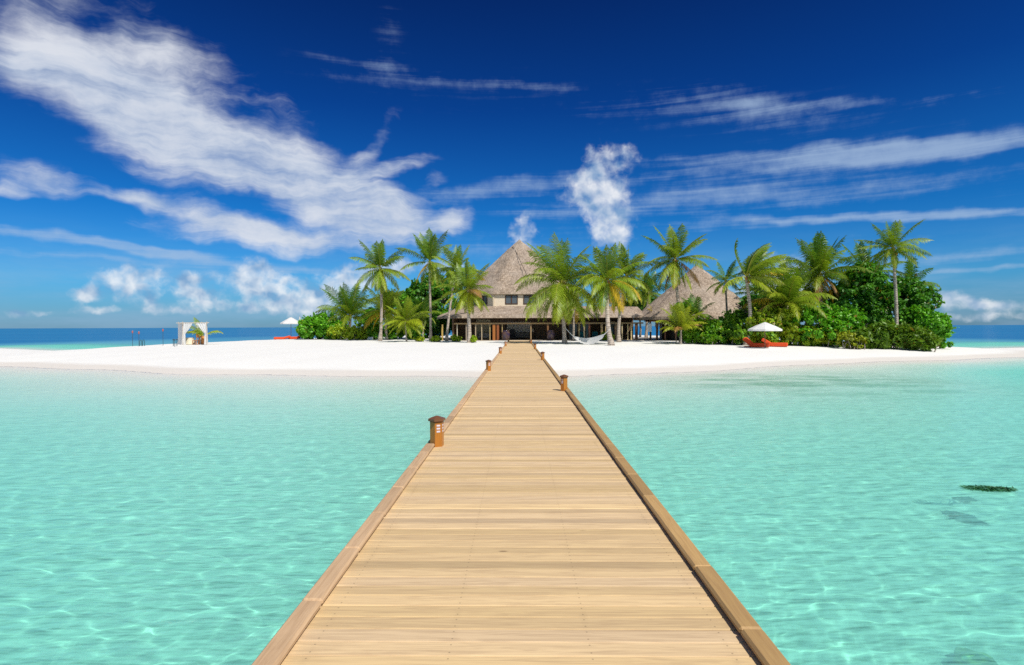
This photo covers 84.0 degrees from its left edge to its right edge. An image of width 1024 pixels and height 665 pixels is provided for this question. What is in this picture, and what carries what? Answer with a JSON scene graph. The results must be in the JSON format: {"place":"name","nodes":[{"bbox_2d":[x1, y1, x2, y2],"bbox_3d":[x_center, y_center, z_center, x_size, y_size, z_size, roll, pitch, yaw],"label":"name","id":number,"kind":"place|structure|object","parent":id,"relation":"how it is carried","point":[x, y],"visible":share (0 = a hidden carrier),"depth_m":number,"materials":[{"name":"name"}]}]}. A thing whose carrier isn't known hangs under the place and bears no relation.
{"place":"outdoors","nodes":[
{"label":"outdoors","id":0,"kind":"place"},
{"bbox_2d":[478,333,490,339],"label":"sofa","id":1,"kind":"object","parent":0,"point":[486,335],"visible":1,"depth_m":75.31,"materials":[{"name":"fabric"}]},
{"bbox_2d":[0,325,1023,664],"bbox_3d":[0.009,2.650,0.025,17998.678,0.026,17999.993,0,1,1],"label":"sea water","id":2,"kind":"structure","parent":0,"point":[828,513],"depth_m":9.22,"materials":[{"name":"teal liquid"}]},
{"bbox_2d":[958,484,1017,491],"bbox_3d":[7.657,2.490,9.095,0.850,0.090,0.293,0,1,10],"label":"seaweed patch","id":3,"kind":"object","parent":2,"relation":"on","point":[990,488],"visible":1,"depth_m":9.06,"materials":[{"name":"green plant"}]},
{"bbox_2d":[0,335,1023,376],"bbox_3d":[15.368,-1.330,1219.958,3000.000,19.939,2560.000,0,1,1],"label":"beach","id":4,"kind":"structure","parent":0,"point":[354,357],"depth_m":41.16,"materials":[{"name":"white sand"}]},
{"bbox_2d":[186,338,193,344],"bbox_3d":[-34.619,0.929,61.153,1.000,0.770,1.000,0,1,1],"label":"dining table","id":5,"kind":"object","parent":4,"relation":"on","point":[189,341],"visible":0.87,"depth_m":60.76,"materials":[{"name":"fabric"}]},
{"bbox_2d":[178,322,208,344],"bbox_3d":[-34.407,0.243,61.243,2.435,2.799,5.148,-1,1,-38],"label":"wedding canopy","id":6,"kind":"object","parent":4,"relation":"on","point":[183,328],"visible":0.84,"depth_m":60.04,"materials":[{"name":"fabric"}]},
{"bbox_2d":[192,334,198,344],"bbox_3d":[-33.801,0.765,60.791,0.490,1.160,0.460,0,1,1],"label":"dining chair","id":7,"kind":"object","parent":4,"relation":"on","point":[197,336],"visible":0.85,"depth_m":60.70,"materials":[{"name":"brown wood"}]},
{"bbox_2d":[186,317,222,344],"bbox_3d":[-33.387,-0.212,61.366,3.971,3.018,1.708,0,1,1],"label":"palm decoration","id":8,"kind":"object","parent":4,"relation":"on","point":[198,331],"visible":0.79,"depth_m":61.19},
{"bbox_2d":[274,336,290,339],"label":"sun lounger","id":9,"kind":"object","parent":4,"relation":"on","point":[275,338],"visible":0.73,"depth_m":83.95,"materials":[{"name":"fabric"}]},
{"bbox_2d":[280,317,297,323],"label":"parasol","id":10,"kind":"object","parent":4,"relation":"on","point":[290,320],"visible":0.77,"depth_m":84.29,"materials":[{"name":"fabric"}]},
{"bbox_2d":[293,311,347,339],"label":"hedge bush","id":11,"kind":"object","parent":4,"relation":"on","point":[311,327],"visible":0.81,"depth_m":80.63,"materials":[{"name":"green plant"}]},
{"bbox_2d":[315,282,376,326],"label":"coconut palm","id":12,"kind":"object","parent":4,"relation":"on","point":[350,308],"visible":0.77,"depth_m":83.16,"materials":[{"name":"green plant"}]},
{"bbox_2d":[326,323,372,339],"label":"bush","id":13,"kind":"object","parent":4,"relation":"on","point":[353,332],"visible":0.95,"depth_m":76.78,"materials":[{"name":"green plant"}]},
{"bbox_2d":[353,319,384,339],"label":"bush","id":14,"kind":"object","parent":4,"relation":"on","point":[374,334],"visible":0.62,"depth_m":77.41,"materials":[{"name":"green plant"}]},
{"bbox_2d":[350,239,410,340],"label":"coconut palm","id":15,"kind":"object","parent":4,"relation":"on","point":[380,272],"visible":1,"depth_m":70.58,"materials":[{"name":"green plant"}]},
{"bbox_2d":[358,285,412,339],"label":"coconut palm","id":16,"kind":"object","parent":4,"relation":"on","point":[389,302],"visible":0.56,"depth_m":75.56,"materials":[{"name":"green plant"}]},
{"bbox_2d":[361,288,415,337],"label":"broadleaf tree","id":17,"kind":"object","parent":4,"relation":"on","point":[374,308],"visible":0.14,"depth_m":82.93,"materials":[{"name":"green plant"}]},
{"bbox_2d":[382,323,424,339],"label":"bush","id":18,"kind":"object","parent":4,"relation":"on","point":[400,334],"visible":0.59,"depth_m":77.36,"materials":[{"name":"green plant"}]},
{"bbox_2d":[380,295,429,341],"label":"coconut palm","id":19,"kind":"object","parent":4,"relation":"on","point":[407,312],"visible":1,"depth_m":66.14,"materials":[{"name":"green plant"}]},
{"bbox_2d":[412,336,424,341],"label":"sand plant","id":20,"kind":"object","parent":4,"relation":"on","point":[419,339],"visible":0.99,"depth_m":66.32,"materials":[{"name":"green plant"}]},
{"bbox_2d":[402,291,442,335],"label":"coconut palm","id":21,"kind":"object","parent":4,"relation":"on","point":[422,308],"visible":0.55,"depth_m":81.32,"materials":[{"name":"green plant"}]},
{"bbox_2d":[397,227,452,339],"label":"coconut palm","id":22,"kind":"object","parent":4,"relation":"on","point":[430,248],"visible":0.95,"depth_m":71.98,"materials":[{"name":"green plant"}]},
{"bbox_2d":[396,272,461,337],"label":"broadleaf tree","id":23,"kind":"object","parent":4,"relation":"on","point":[413,289],"visible":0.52,"depth_m":84.47,"materials":[{"name":"green plant"}]},
{"bbox_2d":[430,335,441,341],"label":"sand plant","id":24,"kind":"object","parent":4,"relation":"on","point":[436,338],"visible":0.99,"depth_m":65.90,"materials":[{"name":"green plant"}]},
{"bbox_2d":[450,334,461,341],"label":"sand plant","id":25,"kind":"object","parent":4,"relation":"on","point":[454,337],"visible":0.98,"depth_m":64.83,"materials":[{"name":"green plant"}]},
{"bbox_2d":[431,244,485,340],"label":"coconut palm","id":26,"kind":"object","parent":4,"relation":"on","point":[457,256],"visible":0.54,"depth_m":68.38,"materials":[{"name":"green plant"}]},
{"bbox_2d":[434,259,492,342],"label":"coconut palm","id":27,"kind":"object","parent":4,"relation":"on","point":[466,292],"visible":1,"depth_m":61.94,"materials":[{"name":"green plant"}]},
{"bbox_2d":[470,335,477,342],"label":"sand plant","id":28,"kind":"object","parent":4,"relation":"on","point":[473,338],"visible":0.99,"depth_m":61.87,"materials":[{"name":"green plant"}]},
{"bbox_2d":[252,340,790,664],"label":"jetty","id":29,"kind":"object","parent":4,"relation":"on","point":[521,516],"visible":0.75,"depth_m":4.01,"materials":[{"name":"brown wood"}]},
{"bbox_2d":[428,416,445,446],"bbox_3d":[-1.073,1.464,8.130,0.237,0.548,0.254,0,1,1],"label":"jetty light post","id":30,"kind":"object","parent":29,"relation":"on","point":[437,431],"visible":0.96,"depth_m":8.06,"materials":[{"name":"brown wood"}]},
{"bbox_2d":[485,360,490,370],"bbox_3d":[-0.901,1.317,21.828,0.237,0.548,0.254,0,1,1],"label":"jetty light post","id":31,"kind":"object","parent":29,"relation":"on","point":[488,365],"visible":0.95,"depth_m":21.75,"materials":[{"name":"brown wood"}]},
{"bbox_2d":[560,374,567,390],"bbox_3d":[1.374,1.382,14.999,0.237,0.548,0.254,0,1,1],"label":"jetty light post","id":32,"kind":"object","parent":29,"relation":"on","point":[564,377],"visible":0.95,"depth_m":14.92,"materials":[{"name":"brown wood"}]},
{"bbox_2d":[514,231,605,343],"bbox_3d":[5.357,-4.176,57.709,10.468,11.244,9.901,0,1,1],"label":"coconut palm","id":33,"kind":"object","parent":4,"relation":"on","point":[561,293],"visible":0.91,"depth_m":56.54,"materials":[{"name":"green plant"}]},
{"bbox_2d":[461,337,660,340],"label":"terrace","id":34,"kind":"structure","parent":4,"relation":"on","point":[643,339],"depth_m":72.73,"materials":[{"name":"wood"}]},
{"bbox_2d":[502,330,509,340],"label":"glazed pot","id":35,"kind":"object","parent":34,"relation":"on","point":[505,334],"visible":0.98,"depth_m":69.54,"materials":[{"name":"purple ceramic"}]},
{"bbox_2d":[509,329,515,338],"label":"armchair","id":36,"kind":"object","parent":34,"relation":"on","point":[512,333],"visible":0.8,"depth_m":73.77,"materials":[{"name":"fabric"}]},
{"bbox_2d":[513,333,529,339],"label":"sofa","id":37,"kind":"object","parent":34,"relation":"on","point":[522,335],"visible":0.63,"depth_m":75.45,"materials":[{"name":"fabric"}]},
{"bbox_2d":[546,330,554,339],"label":"glazed pot","id":38,"kind":"object","parent":34,"relation":"on","point":[550,334],"visible":0.95,"depth_m":69.47,"materials":[{"name":"purple ceramic"}]},
{"bbox_2d":[591,332,598,337],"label":"armchair","id":39,"kind":"object","parent":34,"relation":"on","point":[594,334],"visible":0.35,"depth_m":72.34,"materials":[{"name":"fabric"}]},
{"bbox_2d":[615,289,654,336],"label":"background tree","id":40,"kind":"object","parent":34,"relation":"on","point":[639,306],"visible":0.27,"depth_m":86.01,"materials":[{"name":"green plant"}]},
{"bbox_2d":[627,271,670,337],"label":"coconut palm","id":41,"kind":"object","parent":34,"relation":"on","point":[655,277],"visible":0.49,"depth_m":83.16,"materials":[{"name":"green plant"}]},
{"bbox_2d":[567,289,593,340],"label":"coconut palm","id":42,"kind":"object","parent":4,"relation":"on","point":[576,321],"visible":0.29,"depth_m":67.99,"materials":[{"name":"green plant"}]},
{"bbox_2d":[600,331,614,339],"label":"sand plant","id":43,"kind":"object","parent":4,"relation":"on","point":[605,336],"visible":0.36,"depth_m":68.76,"materials":[{"name":"green plant"}]},
{"bbox_2d":[572,243,647,345],"bbox_3d":[9.540,-3.650,55.660,7.306,10.458,7.255,0,1,1],"label":"coconut palm","id":44,"kind":"object","parent":4,"relation":"on","point":[608,293],"visible":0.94,"depth_m":54.64,"materials":[{"name":"green plant"}]},
{"bbox_2d":[565,328,609,344],"bbox_3d":[7.289,0.351,55.173,0.581,1.634,6.002,-1,1,-37],"label":"hammock","id":45,"kind":"object","parent":44,"relation":"hanging from","point":[592,340],"visible":1,"depth_m":54.99,"materials":[{"name":"fabric"}]},
{"bbox_2d":[599,242,661,341],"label":"coconut palm","id":46,"kind":"object","parent":4,"relation":"on","point":[632,273],"visible":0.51,"depth_m":62.91,"materials":[{"name":"green plant"}]},
{"bbox_2d":[648,323,651,340],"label":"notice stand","id":47,"kind":"object","parent":4,"relation":"on","point":[649,327],"visible":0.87,"depth_m":65.39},
{"bbox_2d":[645,305,666,327],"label":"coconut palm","id":48,"kind":"object","parent":4,"relation":"on","point":[659,324],"visible":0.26,"depth_m":70.25,"materials":[{"name":"green plant"}]},
{"bbox_2d":[653,302,707,343],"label":"coconut palm","id":49,"kind":"object","parent":4,"relation":"on","point":[681,318],"visible":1,"depth_m":55.44,"materials":[{"name":"green plant"}]},
{"bbox_2d":[643,223,718,341],"bbox_3d":[18.000,-5.263,61.807,7.570,13.230,8.233,0,1,1],"label":"coconut palm","id":50,"kind":"object","parent":4,"relation":"on","point":[671,250],"visible":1,"depth_m":60.90,"materials":[{"name":"green plant"}]},
{"bbox_2d":[671,298,693,342],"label":"coconut palm","id":51,"kind":"object","parent":4,"relation":"on","point":[685,306],"visible":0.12,"depth_m":59.45,"materials":[{"name":"green plant"}]},
{"bbox_2d":[633,265,746,340],"bbox_3d":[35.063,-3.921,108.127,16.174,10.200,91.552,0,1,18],"label":"thatched pavilion","id":52,"kind":"structure","parent":4,"relation":"on","point":[661,302],"depth_m":68.40,"materials":[{"name":"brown wood"}]},
{"bbox_2d":[681,293,714,343],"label":"coconut palm","id":53,"kind":"object","parent":4,"relation":"on","point":[695,308],"visible":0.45,"depth_m":57.47,"materials":[{"name":"green plant"}]},
{"bbox_2d":[682,316,729,344],"bbox_3d":[19.484,-0.237,56.335,3.977,3.083,4.926,-1,1,-45],"label":"sand bush","id":54,"kind":"object","parent":4,"relation":"on","point":[713,331],"visible":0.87,"depth_m":55.48,"materials":[{"name":"green plant"}]},
{"bbox_2d":[706,259,741,343],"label":"coconut palm","id":55,"kind":"object","parent":4,"relation":"on","point":[727,276],"visible":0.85,"depth_m":57.62,"materials":[{"name":"green plant"}]},
{"bbox_2d":[715,308,754,345],"bbox_3d":[22.036,-0.601,55.893,4.091,3.872,6.879,0,1,1],"label":"shade bush","id":56,"kind":"object","parent":4,"relation":"on","point":[733,321],"visible":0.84,"depth_m":54.77,"materials":[{"name":"green plant"}]},
{"bbox_2d":[729,328,756,344],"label":"sand bush","id":57,"kind":"object","parent":4,"relation":"on","point":[733,339],"visible":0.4,"depth_m":53.68,"materials":[{"name":"green plant"}]},
{"bbox_2d":[732,267,773,299],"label":"coconut palm","id":58,"kind":"object","parent":4,"relation":"on","point":[752,293],"visible":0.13,"depth_m":69.36,"materials":[{"name":"green plant"}]},
{"bbox_2d":[743,337,769,347],"bbox_3d":[21.650,0.921,50.482,2.100,0.953,0.760,0,1,39],"label":"sun lounger","id":59,"kind":"object","parent":4,"relation":"on","point":[750,343],"visible":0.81,"depth_m":50.24,"materials":[{"name":"fabric"}]},
{"bbox_2d":[722,238,792,345],"bbox_3d":[23.402,-3.724,53.473,5.688,10.598,6.258,0,1,39],"label":"coconut palm","id":60,"kind":"object","parent":4,"relation":"on","point":[754,269],"visible":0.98,"depth_m":53.13,"materials":[{"name":"green plant"}]},
{"bbox_2d":[748,322,781,348],"bbox_3d":[21.849,0.313,49.136,2.575,2.514,2.575,0,1,1],"label":"parasol","id":61,"kind":"object","parent":4,"relation":"on","point":[764,326],"visible":0.96,"depth_m":48.43,"materials":[{"name":"fabric"}]},
{"bbox_2d":[742,298,799,342],"bbox_3d":[25.054,-1.063,54.831,4.960,4.819,7.369,0,1,30],"label":"thicket bush","id":62,"kind":"object","parent":4,"relation":"on","point":[766,316],"visible":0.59,"depth_m":53.36,"materials":[{"name":"green plant"}]},
{"bbox_2d":[761,338,787,346],"bbox_3d":[24.004,0.946,52.023,2.173,0.857,0.760,0,1,29],"label":"sun lounger","id":63,"kind":"object","parent":4,"relation":"on","point":[764,340],"visible":0.73,"depth_m":51.64,"materials":[{"name":"fabric"}]},
{"bbox_2d":[738,286,828,312],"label":"background tree","id":64,"kind":"object","parent":4,"relation":"on","point":[742,303],"visible":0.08,"depth_m":64.92,"materials":[{"name":"green plant"}]},
{"bbox_2d":[735,257,837,343],"bbox_3d":[26.325,-2.904,54.595,8.114,8.898,9.081,0,1,1],"label":"coconut palm","id":65,"kind":"object","parent":4,"relation":"on","point":[787,295],"visible":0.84,"depth_m":53.52,"materials":[{"name":"green plant"}]},
{"bbox_2d":[781,321,833,346],"bbox_3d":[27.566,0.072,53.527,5.617,2.706,3.718,0,1,30],"label":"thicket bush","id":66,"kind":"object","parent":4,"relation":"on","point":[792,328],"visible":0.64,"depth_m":52.96,"materials":[{"name":"green plant"}]},
{"bbox_2d":[770,230,871,307],"bbox_3d":[32.407,-4.599,59.709,9.526,12.009,8.741,0,1,1],"label":"coconut palm","id":67,"kind":"object","parent":4,"relation":"on","point":[818,253],"visible":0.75,"depth_m":58.47,"materials":[{"name":"green plant"}]},
{"bbox_2d":[789,300,869,346],"bbox_3d":[29.787,-0.848,53.845,7.291,4.520,6.436,0,1,20],"label":"thicket bush","id":68,"kind":"object","parent":4,"relation":"on","point":[845,318],"visible":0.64,"depth_m":52.62,"materials":[{"name":"green plant"}]},
{"bbox_2d":[827,329,867,349],"bbox_3d":[29.855,0.556,50.801,2.361,2.053,3.594,0,1,1],"label":"dry bush","id":69,"kind":"object","parent":4,"relation":"on","point":[852,341],"visible":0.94,"depth_m":49.73,"materials":[{"name":"green plant"}]},
{"bbox_2d":[822,258,899,326],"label":"broadleaf tree","id":70,"kind":"object","parent":4,"relation":"on","point":[856,292],"visible":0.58,"depth_m":56.71,"materials":[{"name":"green plant"}]},
{"bbox_2d":[837,240,909,326],"bbox_3d":[38.314,-4.431,61.886,7.648,11.643,7.185,0,1,1],"label":"coconut palm","id":71,"kind":"object","parent":4,"relation":"on","point":[862,258],"visible":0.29,"depth_m":60.96,"materials":[{"name":"green plant"}]},
{"bbox_2d":[856,219,932,347],"bbox_3d":[34.892,-4.457,52.313,6.128,12.274,5.379,0,1,39],"label":"coconut palm","id":72,"kind":"object","parent":4,"relation":"on","point":[902,247],"visible":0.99,"depth_m":52.12,"materials":[{"name":"green plant"}]},
{"bbox_2d":[852,318,943,351],"bbox_3d":[33.704,0.224,50.247,6.947,3.087,4.134,0,1,21],"label":"needle bush","id":73,"kind":"object","parent":4,"relation":"on","point":[886,335],"visible":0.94,"depth_m":49.32,"materials":[{"name":"green plant"}]},
{"bbox_2d":[864,273,944,326],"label":"broadleaf tree","id":74,"kind":"object","parent":4,"relation":"on","point":[914,290],"visible":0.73,"depth_m":55.17,"materials":[{"name":"green plant"}]},
{"bbox_2d":[885,256,940,291],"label":"coconut palm","id":75,"kind":"object","parent":4,"relation":"on","point":[909,266],"visible":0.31,"depth_m":58.88,"materials":[{"name":"green plant"}]},
{"bbox_2d":[899,304,956,347],"bbox_3d":[38.453,-0.535,52.825,4.043,4.400,5.019,0,1,1],"label":"bush","id":76,"kind":"object","parent":4,"relation":"on","point":[939,324],"visible":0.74,"depth_m":51.48,"materials":[{"name":"green plant"}]},
{"bbox_2d":[0,0,1023,327],"label":"sky","id":77,"kind":"structure","parent":0,"point":[164,163],"materials":[{"name":"blue"}]},
{"bbox_2d":[437,240,643,340],"bbox_3d":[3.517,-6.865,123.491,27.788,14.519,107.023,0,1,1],"label":"thatched house","id":78,"kind":"structure","parent":0,"point":[507,303],"depth_m":76.59,"materials":[{"name":"brown wood"}]},
{"bbox_2d":[479,296,487,304],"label":"window","id":79,"kind":"structure","parent":78,"relation":"in","point":[484,298],"depth_m":76.73,"materials":[{"name":"clear glass"}]},
{"bbox_2d":[505,295,517,303],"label":"window","id":80,"kind":"structure","parent":78,"relation":"in","point":[509,299],"depth_m":75.54,"materials":[{"name":"clear glass"}]},
{"bbox_2d":[523,295,535,303],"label":"window","id":81,"kind":"structure","parent":78,"relation":"in","point":[525,297],"depth_m":75.52,"materials":[{"name":"clear glass"}]},
{"bbox_2d":[569,321,577,338],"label":"glass door","id":82,"kind":"structure","parent":78,"relation":"in","point":[570,325],"depth_m":73.93,"materials":[{"name":"grey"}]},
{"bbox_2d":[580,321,583,331],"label":"glass door","id":83,"kind":"structure","parent":78,"relation":"in","point":[581,325],"depth_m":73.92,"materials":[{"name":"grey"}]},
{"bbox_2d":[585,321,588,337],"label":"glass door","id":84,"kind":"structure","parent":78,"relation":"in","point":[586,325],"depth_m":73.92,"materials":[{"name":"grey"}]},
{"bbox_2d":[610,321,614,338],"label":"glass door","id":85,"kind":"structure","parent":78,"relation":"in","point":[612,326],"depth_m":73.86,"materials":[{"name":"grey"}]}
]}

